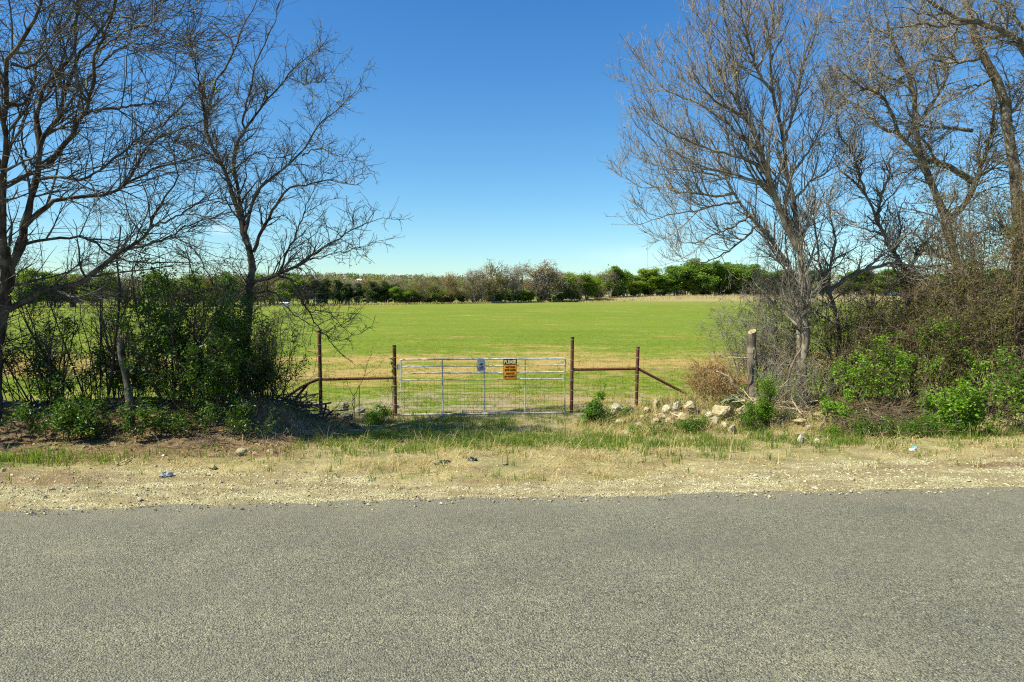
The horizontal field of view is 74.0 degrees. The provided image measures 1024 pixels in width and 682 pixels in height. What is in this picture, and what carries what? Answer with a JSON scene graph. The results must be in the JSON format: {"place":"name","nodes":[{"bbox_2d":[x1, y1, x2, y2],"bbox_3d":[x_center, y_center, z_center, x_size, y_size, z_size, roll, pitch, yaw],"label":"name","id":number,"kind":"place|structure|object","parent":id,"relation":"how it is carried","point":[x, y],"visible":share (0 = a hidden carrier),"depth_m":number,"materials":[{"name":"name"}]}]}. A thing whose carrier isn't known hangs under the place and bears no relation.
{"place":"outdoors","nodes":[
{"label":"outdoors","id":0,"kind":"place"},
{"bbox_2d":[13,278,868,298],"bbox_3d":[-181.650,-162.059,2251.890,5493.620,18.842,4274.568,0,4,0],"label":"hills","id":1,"kind":"structure","parent":0,"point":[535,289],"depth_m":369.87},
{"bbox_2d":[14,271,986,296],"bbox_3d":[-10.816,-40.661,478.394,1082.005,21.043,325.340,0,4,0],"label":"hillside woods","id":2,"kind":"object","parent":1,"relation":"on","point":[352,276],"visible":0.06,"depth_m":497.91,"materials":[{"name":"plant"}]},
{"bbox_2d":[1,294,1013,415],"bbox_3d":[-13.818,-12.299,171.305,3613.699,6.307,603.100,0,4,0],"label":"field","id":3,"kind":"structure","parent":0,"point":[658,318],"depth_m":34.33,"materials":[{"name":"plant"}]},
{"bbox_2d":[11,267,48,307],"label":"leafing tree","id":4,"kind":"object","parent":3,"relation":"on","point":[15,297],"visible":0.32,"depth_m":129.91,"materials":[{"name":"plant"}]},
{"bbox_2d":[40,270,82,306],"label":"oak tree","id":5,"kind":"object","parent":3,"relation":"on","point":[59,283],"visible":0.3,"depth_m":133.16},
{"bbox_2d":[50,271,80,306],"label":"budding tree","id":6,"kind":"object","parent":3,"relation":"on","point":[73,302],"visible":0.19,"depth_m":133.13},
{"bbox_2d":[76,269,117,306],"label":"leafing tree","id":7,"kind":"object","parent":3,"relation":"on","point":[93,296],"visible":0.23,"depth_m":132.88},
{"bbox_2d":[135,271,170,306],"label":"oak tree","id":8,"kind":"object","parent":3,"relation":"on","point":[155,291],"visible":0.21,"depth_m":141.49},
{"bbox_2d":[177,274,213,306],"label":"leafing tree","id":9,"kind":"object","parent":3,"relation":"on","point":[201,299],"visible":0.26,"depth_m":141.99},
{"bbox_2d":[211,272,242,301],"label":"oak tree","id":10,"kind":"object","parent":3,"relation":"on","point":[234,287],"visible":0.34,"depth_m":142.28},
{"bbox_2d":[272,274,305,301],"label":"leafing tree","id":11,"kind":"object","parent":3,"relation":"on","point":[289,287],"visible":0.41,"depth_m":146.23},
{"bbox_2d":[304,280,329,303],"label":"juniper tree","id":12,"kind":"object","parent":3,"relation":"on","point":[313,287],"visible":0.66,"depth_m":149.84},
{"bbox_2d":[318,278,335,302],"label":"juniper tree","id":13,"kind":"object","parent":3,"relation":"on","point":[323,285],"visible":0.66,"depth_m":150.87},
{"bbox_2d":[332,279,349,303],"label":"juniper tree","id":14,"kind":"object","parent":3,"relation":"on","point":[339,296],"visible":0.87,"depth_m":153.77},
{"bbox_2d":[352,283,369,302],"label":"juniper tree","id":15,"kind":"object","parent":3,"relation":"on","point":[358,293],"visible":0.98,"depth_m":159.25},
{"bbox_2d":[363,281,385,302],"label":"juniper tree","id":16,"kind":"object","parent":3,"relation":"on","point":[374,292],"visible":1,"depth_m":162.94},
{"bbox_2d":[389,286,406,302],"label":"leafing tree","id":17,"kind":"object","parent":3,"relation":"on","point":[397,292],"visible":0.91,"depth_m":164.20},
{"bbox_2d":[406,274,436,302],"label":"budding tree","id":18,"kind":"object","parent":3,"relation":"on","point":[423,292],"visible":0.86,"depth_m":173.29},
{"bbox_2d":[417,272,449,301],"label":"budding tree","id":19,"kind":"object","parent":3,"relation":"on","point":[439,287],"visible":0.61,"depth_m":177.43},
{"bbox_2d":[434,272,465,302],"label":"tree","id":20,"kind":"object","parent":3,"relation":"on","point":[453,283],"visible":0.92,"depth_m":182.59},
{"bbox_2d":[457,281,476,301],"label":"budding tree","id":21,"kind":"object","parent":3,"relation":"on","point":[467,295],"visible":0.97,"depth_m":185.45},
{"bbox_2d":[461,268,486,301],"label":"leafless tree","id":22,"kind":"object","parent":3,"relation":"on","point":[470,278],"visible":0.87,"depth_m":187.81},
{"bbox_2d":[461,264,495,301],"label":"leafless tree","id":23,"kind":"object","parent":3,"relation":"on","point":[482,276],"visible":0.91,"depth_m":187.77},
{"bbox_2d":[469,259,514,302],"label":"budding tree","id":24,"kind":"object","parent":3,"relation":"on","point":[495,285],"visible":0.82,"depth_m":191.85,"materials":[{"name":"plant"}]},
{"bbox_2d":[492,264,523,301],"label":"leafless tree","id":25,"kind":"object","parent":3,"relation":"on","point":[507,277],"visible":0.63,"depth_m":198.12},
{"bbox_2d":[502,266,525,301],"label":"leafless tree","id":26,"kind":"object","parent":3,"relation":"on","point":[515,284],"visible":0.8,"depth_m":199.94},
{"bbox_2d":[511,259,541,300],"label":"leafless tree","id":27,"kind":"object","parent":3,"relation":"on","point":[522,274],"visible":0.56,"depth_m":203.59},
{"bbox_2d":[519,259,565,300],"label":"tree","id":28,"kind":"object","parent":3,"relation":"on","point":[545,268],"visible":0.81,"depth_m":210.91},
{"bbox_2d":[525,267,562,300],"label":"leafless tree","id":29,"kind":"object","parent":3,"relation":"on","point":[542,285],"visible":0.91,"depth_m":210.90,"materials":[{"name":"plant"}]},
{"bbox_2d":[546,266,573,299],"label":"leafless tree","id":30,"kind":"object","parent":3,"relation":"on","point":[559,289],"visible":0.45,"depth_m":216.15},
{"bbox_2d":[551,271,576,300],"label":"leafing tree","id":31,"kind":"object","parent":3,"relation":"on","point":[569,275],"visible":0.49,"depth_m":220.16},
{"bbox_2d":[562,273,586,300],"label":"budding tree","id":32,"kind":"object","parent":3,"relation":"on","point":[574,289],"visible":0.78,"depth_m":222.41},
{"bbox_2d":[575,270,602,300],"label":"leafing tree","id":33,"kind":"object","parent":3,"relation":"on","point":[590,282],"visible":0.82,"depth_m":227.47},
{"bbox_2d":[599,267,621,297],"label":"leafless tree","id":34,"kind":"object","parent":3,"relation":"on","point":[610,289],"visible":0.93,"depth_m":241.58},
{"bbox_2d":[602,264,635,296],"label":"oak tree","id":35,"kind":"object","parent":3,"relation":"on","point":[627,276],"visible":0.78,"depth_m":242.67,"materials":[{"name":"plant"}]},
{"bbox_2d":[625,274,646,295],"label":"leafing tree","id":36,"kind":"object","parent":3,"relation":"on","point":[632,288],"visible":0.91,"depth_m":250.55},
{"bbox_2d":[636,264,663,294],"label":"leafing tree","id":37,"kind":"object","parent":3,"relation":"on","point":[653,276],"visible":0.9,"depth_m":250.17,"materials":[{"name":"plant"}]},
{"bbox_2d":[650,277,675,295],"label":"oak tree","id":38,"kind":"object","parent":3,"relation":"on","point":[663,283],"visible":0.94,"depth_m":251.19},
{"bbox_2d":[662,264,696,295],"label":"oak tree","id":39,"kind":"object","parent":3,"relation":"on","point":[676,274],"visible":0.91,"depth_m":254.53,"materials":[{"name":"plant"}]},
{"bbox_2d":[679,258,708,294],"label":"oak tree","id":40,"kind":"object","parent":3,"relation":"on","point":[697,276],"visible":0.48,"depth_m":257.14,"materials":[{"name":"plant"}]},
{"bbox_2d":[687,259,721,295],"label":"oak tree","id":41,"kind":"object","parent":3,"relation":"on","point":[710,281],"visible":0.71,"depth_m":256.56,"materials":[{"name":"plant"}]},
{"bbox_2d":[711,263,741,295],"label":"oak tree","id":42,"kind":"object","parent":3,"relation":"on","point":[721,273],"visible":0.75,"depth_m":260.45,"materials":[{"name":"plant"}]},
{"bbox_2d":[725,260,755,293],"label":"oak tree","id":43,"kind":"object","parent":3,"relation":"on","point":[743,273],"visible":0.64,"depth_m":262.80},
{"bbox_2d":[739,264,768,294],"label":"oak tree","id":44,"kind":"object","parent":3,"relation":"on","point":[752,281],"visible":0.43,"depth_m":262.60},
{"bbox_2d":[846,268,875,294],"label":"oak tree","id":45,"kind":"object","parent":3,"relation":"on","point":[862,277],"visible":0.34,"depth_m":263.99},
{"bbox_2d":[0,487,1023,681],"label":"road","id":46,"kind":"structure","parent":0,"point":[891,585],"depth_m":4.53,"materials":[{"name":"asphalt"}]},
{"bbox_2d":[0,388,1023,510],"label":"ground","id":47,"kind":"structure","parent":0,"point":[505,490],"depth_m":8.12,"materials":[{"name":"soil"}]},
{"bbox_2d":[0,389,113,443],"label":"weed patch","id":48,"kind":"object","parent":47,"relation":"on","point":[61,418],"visible":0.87,"depth_m":9.89,"materials":[{"name":"green plant"}]},
{"bbox_2d":[0,305,127,412],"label":"green shrub","id":49,"kind":"object","parent":47,"relation":"on","point":[44,362],"visible":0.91,"depth_m":11.01,"materials":[{"name":"green plant"}]},
{"bbox_2d":[0,232,128,403],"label":"bare bush","id":50,"kind":"object","parent":47,"relation":"on","point":[21,346],"visible":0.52,"depth_m":11.28,"materials":[{"name":"brown plant"}]},
{"bbox_2d":[66,316,99,398],"bbox_3d":[-7.492,0.672,12.069,0.784,2.335,0.895,-4,5,-43],"label":"bare sapling","id":51,"kind":"object","parent":47,"relation":"on","point":[86,360],"visible":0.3,"depth_m":12.01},
{"bbox_2d":[3,189,201,405],"bbox_3d":[-7.236,-0.818,11.792,3.869,3.995,2.386,0,4,0],"label":"bare bush","id":52,"kind":"object","parent":47,"relation":"on","point":[100,303],"visible":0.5,"depth_m":11.57,"materials":[{"name":"brown plant"}]},
{"bbox_2d":[97,225,138,410],"bbox_3d":[-6.712,-0.177,11.314,1.274,3.440,0.646,2,4,22],"label":"bare sapling","id":53,"kind":"object","parent":47,"relation":"on","point":[113,355],"visible":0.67,"depth_m":11.10,"materials":[{"name":"plant"}]},
{"bbox_2d":[67,343,176,402],"bbox_3d":[-6.735,0.560,11.714,2.002,1.112,1.120,0,4,0],"label":"weed patch","id":54,"kind":"object","parent":47,"relation":"on","point":[134,378],"visible":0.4,"depth_m":11.59,"materials":[{"name":"green plant"}]},
{"bbox_2d":[116,331,135,429],"bbox_3d":[-5.963,0.584,10.516,0.320,1.657,0.119,2,4,27],"label":"broken snag","id":55,"kind":"object","parent":47,"relation":"on","point":[125,375],"visible":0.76,"depth_m":10.50,"materials":[{"name":"grey plant"}]},
{"bbox_2d":[67,389,191,443],"bbox_3d":[-5.840,1.140,10.185,1.826,0.758,1.216,0,4,0],"label":"weed patch","id":56,"kind":"object","parent":47,"relation":"on","point":[145,416],"visible":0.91,"depth_m":10.04,"materials":[{"name":"green plant"}]},
{"bbox_2d":[73,271,209,397],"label":"bare bush","id":57,"kind":"object","parent":47,"relation":"on","point":[117,334],"visible":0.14,"depth_m":12.48,"materials":[{"name":"brown plant"}]},
{"bbox_2d":[0,0,297,418],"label":"bare tree","id":58,"kind":"object","parent":47,"relation":"on","point":[8,262],"visible":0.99,"depth_m":10.12,"materials":[{"name":"brown plant"}]},
{"bbox_2d":[96,212,234,401],"bbox_3d":[-5.949,-0.526,11.798,2.165,3.271,1.412,-2,4,-23],"label":"green shrub","id":59,"kind":"object","parent":47,"relation":"on","point":[153,271],"visible":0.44,"depth_m":11.57,"materials":[{"name":"green plant"}]},
{"bbox_2d":[146,244,227,371],"bbox_3d":[-6.007,-0.020,12.618,1.691,3.631,1.112,-1,4,-20],"label":"bare sapling","id":60,"kind":"object","parent":47,"relation":"on","point":[187,288],"visible":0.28,"depth_m":12.65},
{"bbox_2d":[111,256,303,422],"bbox_3d":[-4.878,-0.046,11.035,2.700,2.700,2.256,0,4,0],"label":"green shrub","id":61,"kind":"object","parent":47,"relation":"on","point":[184,348],"visible":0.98,"depth_m":10.80,"materials":[{"name":"green plant"}]},
{"bbox_2d":[155,424,264,449],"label":"grass","id":62,"kind":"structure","parent":47,"relation":"on","point":[211,442],"depth_m":9.80,"materials":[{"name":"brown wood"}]},
{"bbox_2d":[160,387,280,438],"bbox_3d":[-4.395,1.110,10.425,1.729,0.791,1.048,0,4,0],"label":"weed patch","id":63,"kind":"object","parent":47,"relation":"on","point":[246,410],"visible":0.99,"depth_m":10.29,"materials":[{"name":"green plant"}]},
{"bbox_2d":[145,231,296,395],"bbox_3d":[-5.256,-0.381,12.559,2.812,3.295,2.035,0,4,0],"label":"bare bush","id":64,"kind":"object","parent":47,"relation":"on","point":[228,291],"visible":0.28,"depth_m":12.26,"materials":[{"name":"brown plant"}]},
{"bbox_2d":[161,356,292,400],"bbox_3d":[-5.120,0.704,12.302,2.254,1.068,1.202,0,4,0],"label":"weed patch","id":65,"kind":"object","parent":47,"relation":"on","point":[263,383],"visible":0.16,"depth_m":12.17,"materials":[{"name":"green plant"}]},
{"bbox_2d":[201,296,311,402],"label":"green shrub","id":66,"kind":"object","parent":47,"relation":"on","point":[251,352],"visible":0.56,"depth_m":11.96,"materials":[{"name":"green plant"}]},
{"bbox_2d":[193,277,333,397],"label":"bare bush","id":67,"kind":"object","parent":47,"relation":"on","point":[280,342],"visible":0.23,"depth_m":12.99,"materials":[{"name":"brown plant"}]},
{"bbox_2d":[159,0,412,396],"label":"bare tree","id":68,"kind":"object","parent":47,"relation":"on","point":[251,282],"visible":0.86,"depth_m":12.02,"materials":[{"name":"brown plant"}]},
{"bbox_2d":[253,384,352,430],"bbox_3d":[-4.026,1.194,12.802,2.315,0.884,1.845,0,4,0],"label":"brush pile","id":69,"kind":"object","parent":47,"relation":"on","point":[296,403],"visible":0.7,"depth_m":12.66,"materials":[{"name":"brown wood"}]},
{"bbox_2d":[251,330,396,415],"bbox_3d":[-4.439,0.763,13.911,4.111,1.951,0.331,0,4,-5],"label":"pipe fence","id":70,"kind":"object","parent":47,"relation":"on","point":[303,387],"visible":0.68,"depth_m":14.09,"materials":[{"name":"metal"}]},
{"bbox_2d":[396,358,572,415],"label":"field gate","id":71,"kind":"structure","parent":70,"relation":"attached to","point":[481,384],"depth_m":14.35,"materials":[{"name":"metal"}]},
{"bbox_2d":[503,359,516,378],"bbox_3d":[-0.040,0.590,14.339,0.286,0.428,0.009,0,4,-5],"label":"warning sign","id":72,"kind":"object","parent":71,"relation":"attached to","point":[509,368],"visible":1,"depth_m":14.34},
{"bbox_2d":[362,401,401,425],"bbox_3d":[-2.518,1.444,13.386,0.814,0.524,0.695,0,4,0],"label":"weed patch","id":73,"kind":"object","parent":47,"relation":"on","point":[374,416],"visible":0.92,"depth_m":13.33,"materials":[{"name":"green plant"}]},
{"bbox_2d":[5,396,916,455],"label":"rubble chips","id":74,"kind":"object","parent":47,"relation":"on","point":[219,449],"visible":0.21,"depth_m":10.91,"materials":[{"name":"stone"}]},
{"bbox_2d":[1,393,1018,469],"bbox_3d":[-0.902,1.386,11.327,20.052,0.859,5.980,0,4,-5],"label":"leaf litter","id":75,"kind":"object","parent":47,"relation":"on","point":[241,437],"visible":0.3,"depth_m":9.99,"materials":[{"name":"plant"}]},
{"bbox_2d":[579,395,614,425],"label":"green plant","id":76,"kind":"object","parent":47,"relation":"on","point":[594,409],"visible":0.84,"depth_m":12.96,"materials":[{"name":"green plant"}]},
{"bbox_2d":[570,337,741,412],"bbox_3d":[3.251,0.793,14.654,4.055,1.784,0.098,0,4,-5],"label":"pipe fence","id":77,"kind":"object","parent":47,"relation":"on","point":[637,369],"visible":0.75,"depth_m":14.55,"materials":[{"name":"metal"}]},
{"bbox_2d":[671,411,704,433],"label":"green shrub","id":78,"kind":"object","parent":47,"relation":"on","point":[693,425],"visible":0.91,"depth_m":11.27,"materials":[{"name":"green plant"}]},
{"bbox_2d":[683,400,696,414],"bbox_3d":[3.203,1.257,12.187,0.368,0.421,0.195,2,4,23],"label":"limestone rock","id":79,"kind":"object","parent":47,"relation":"on","point":[690,405],"visible":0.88,"depth_m":12.13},
{"bbox_2d":[679,347,758,404],"bbox_3d":[3.925,0.678,12.972,1.425,1.157,1.240,0,4,0],"label":"dead brush","id":80,"kind":"object","parent":47,"relation":"on","point":[722,383],"visible":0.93,"depth_m":12.91,"materials":[{"name":"plant"}]},
{"bbox_2d":[712,405,733,419],"bbox_3d":[3.726,1.264,12.044,0.432,0.289,0.297,-7,20,-20],"label":"limestone rock","id":81,"kind":"object","parent":47,"relation":"on","point":[725,411],"visible":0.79,"depth_m":11.96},
{"bbox_2d":[729,398,762,429],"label":"green shrub","id":82,"kind":"object","parent":47,"relation":"on","point":[750,419],"visible":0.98,"depth_m":11.44,"materials":[{"name":"green plant"}]},
{"bbox_2d":[597,0,899,407],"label":"bare tree","id":83,"kind":"object","parent":47,"relation":"on","point":[796,235],"visible":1,"depth_m":12.36,"materials":[{"name":"brown plant"}]},
{"bbox_2d":[747,329,758,400],"bbox_3d":[4.555,0.504,12.771,0.282,1.466,0.222,0,4,0],"label":"sawn trunk","id":84,"kind":"object","parent":47,"relation":"on","point":[752,391],"visible":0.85,"depth_m":12.70,"materials":[{"name":"grey plant"}]},
{"bbox_2d":[688,228,843,396],"bbox_3d":[5.096,-0.456,13.273,2.660,3.570,2.534,-2,5,-30],"label":"thorny bush","id":85,"kind":"object","parent":47,"relation":"on","point":[764,350],"visible":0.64,"depth_m":13.20,"materials":[{"name":"brown plant"}]},
{"bbox_2d":[752,368,783,426],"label":"green shrub","id":86,"kind":"object","parent":47,"relation":"on","point":[764,413],"visible":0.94,"depth_m":11.64,"materials":[{"name":"green plant"}]},
{"bbox_2d":[697,378,860,424],"bbox_3d":[4.771,1.039,12.242,2.618,0.800,1.791,2,5,31],"label":"brush pile","id":87,"kind":"object","parent":47,"relation":"on","point":[795,409],"visible":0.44,"depth_m":12.25,"materials":[{"name":"brown wood"}]},
{"bbox_2d":[783,347,801,409],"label":"fallen branch","id":88,"kind":"object","parent":47,"relation":"on","point":[788,377],"visible":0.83,"depth_m":12.27,"materials":[{"name":"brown wood"}]},
{"bbox_2d":[749,348,851,413],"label":"thorny bush","id":89,"kind":"object","parent":47,"relation":"on","point":[793,373],"visible":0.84,"depth_m":12.30,"materials":[{"name":"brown plant"}]},
{"bbox_2d":[778,273,903,400],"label":"thorny bush","id":90,"kind":"object","parent":47,"relation":"on","point":[834,337],"visible":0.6,"depth_m":12.88,"materials":[{"name":"brown plant"}]},
{"bbox_2d":[818,384,867,426],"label":"leafy vine","id":91,"kind":"object","parent":47,"relation":"on","point":[839,406],"visible":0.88,"depth_m":11.58,"materials":[{"name":"green plant"}]},
{"bbox_2d":[792,250,956,398],"bbox_3d":[7.013,-0.333,13.359,3.269,3.208,2.369,0,4,0],"label":"thorny bush","id":92,"kind":"object","parent":47,"relation":"on","point":[870,314],"visible":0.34,"depth_m":13.10,"materials":[{"name":"brown plant"}]},
{"bbox_2d":[819,330,945,414],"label":"leafy vine","id":93,"kind":"object","parent":47,"relation":"on","point":[899,361],"visible":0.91,"depth_m":11.93,"materials":[{"name":"green plant"}]},
{"bbox_2d":[801,384,973,439],"bbox_3d":[6.157,1.153,11.117,2.727,0.828,2.033,1,4,19],"label":"brush pile","id":94,"kind":"object","parent":47,"relation":"on","point":[883,411],"visible":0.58,"depth_m":11.02,"materials":[{"name":"wood"}]},
{"bbox_2d":[770,175,1010,394],"bbox_3d":[7.195,-0.872,13.227,4.388,4.671,1.953,0,4,0],"label":"bare tree","id":95,"kind":"object","parent":47,"relation":"on","point":[832,255],"visible":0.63,"depth_m":13.10,"materials":[{"name":"brown plant"}]},
{"bbox_2d":[803,79,989,394],"bbox_3d":[7.057,-1.650,13.526,4.062,6.255,2.716,-1,4,-17],"label":"bare tree","id":96,"kind":"object","parent":47,"relation":"on","point":[879,206],"visible":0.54,"depth_m":13.40,"materials":[{"name":"brown plant"}]},
{"bbox_2d":[794,0,1023,391],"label":"bare tree","id":97,"kind":"object","parent":47,"relation":"on","point":[914,117],"visible":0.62,"depth_m":14.91,"materials":[{"name":"brown plant"}]},
{"bbox_2d":[840,409,986,438],"bbox_3d":[6.292,1.327,10.582,2.374,0.529,0.713,0,4,0],"label":"weed patch","id":98,"kind":"object","parent":47,"relation":"on","point":[912,427],"visible":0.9,"depth_m":10.57,"materials":[{"name":"green plant"}]},
{"bbox_2d":[814,152,1023,394],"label":"brown thicket","id":99,"kind":"object","parent":47,"relation":"on","point":[983,227],"visible":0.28,"depth_m":13.35,"materials":[{"name":"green plant"}]},
{"bbox_2d":[836,248,1013,413],"bbox_3d":[7.540,-0.174,12.772,3.199,3.149,2.573,0,4,0],"label":"brown thicket","id":100,"kind":"object","parent":47,"relation":"on","point":[921,318],"visible":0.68,"depth_m":12.44,"materials":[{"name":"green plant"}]},
{"bbox_2d":[836,0,1023,392],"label":"bare tree","id":101,"kind":"object","parent":47,"relation":"on","point":[971,20],"visible":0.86,"depth_m":13.59,"materials":[{"name":"brown plant"}]},
{"bbox_2d":[857,209,1005,397],"bbox_3d":[8.373,-0.658,13.956,3.086,4.058,2.278,-2,4,-25],"label":"brown thicket","id":102,"kind":"object","parent":47,"relation":"on","point":[923,302],"visible":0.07,"depth_m":13.75,"materials":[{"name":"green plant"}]},
{"bbox_2d":[893,312,990,414],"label":"leafy vine","id":103,"kind":"object","parent":47,"relation":"on","point":[976,369],"visible":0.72,"depth_m":12.27,"materials":[{"name":"green plant"}]},
{"bbox_2d":[885,141,1023,415],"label":"brown thicket","id":104,"kind":"object","parent":47,"relation":"on","point":[1017,296],"visible":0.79,"depth_m":12.40,"materials":[{"name":"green plant"}]},
{"bbox_2d":[904,366,1023,434],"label":"leafy vine","id":105,"kind":"object","parent":47,"relation":"on","point":[968,408],"visible":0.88,"depth_m":10.79,"materials":[{"name":"green plant"}]},
{"bbox_2d":[930,70,1023,390],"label":"brown thicket","id":106,"kind":"object","parent":47,"relation":"on","point":[988,213],"visible":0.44,"depth_m":13.01,"materials":[{"name":"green plant"}]},
{"bbox_2d":[981,343,1023,430],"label":"leafy vine","id":107,"kind":"object","parent":47,"relation":"on","point":[1000,382],"visible":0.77,"depth_m":11.35,"materials":[{"name":"green plant"}]},
{"bbox_2d":[0,390,1023,487],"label":"grass","id":108,"kind":"structure","parent":0,"point":[382,435],"depth_m":10.21,"materials":[{"name":"plant"}]},
{"bbox_2d":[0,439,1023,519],"bbox_3d":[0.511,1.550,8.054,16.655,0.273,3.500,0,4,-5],"label":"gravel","id":109,"kind":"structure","parent":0,"point":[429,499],"depth_m":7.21,"materials":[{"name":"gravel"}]},
{"bbox_2d":[0,0,1023,283],"label":"sky","id":110,"kind":"structure","parent":0,"point":[489,122],"materials":[{"name":"blue"}]},
{"bbox_2d":[307,294,786,305],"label":"tall dry grass","id":111,"kind":"structure","parent":0,"point":[468,302],"depth_m":203.86,"materials":[{"name":"plant"}]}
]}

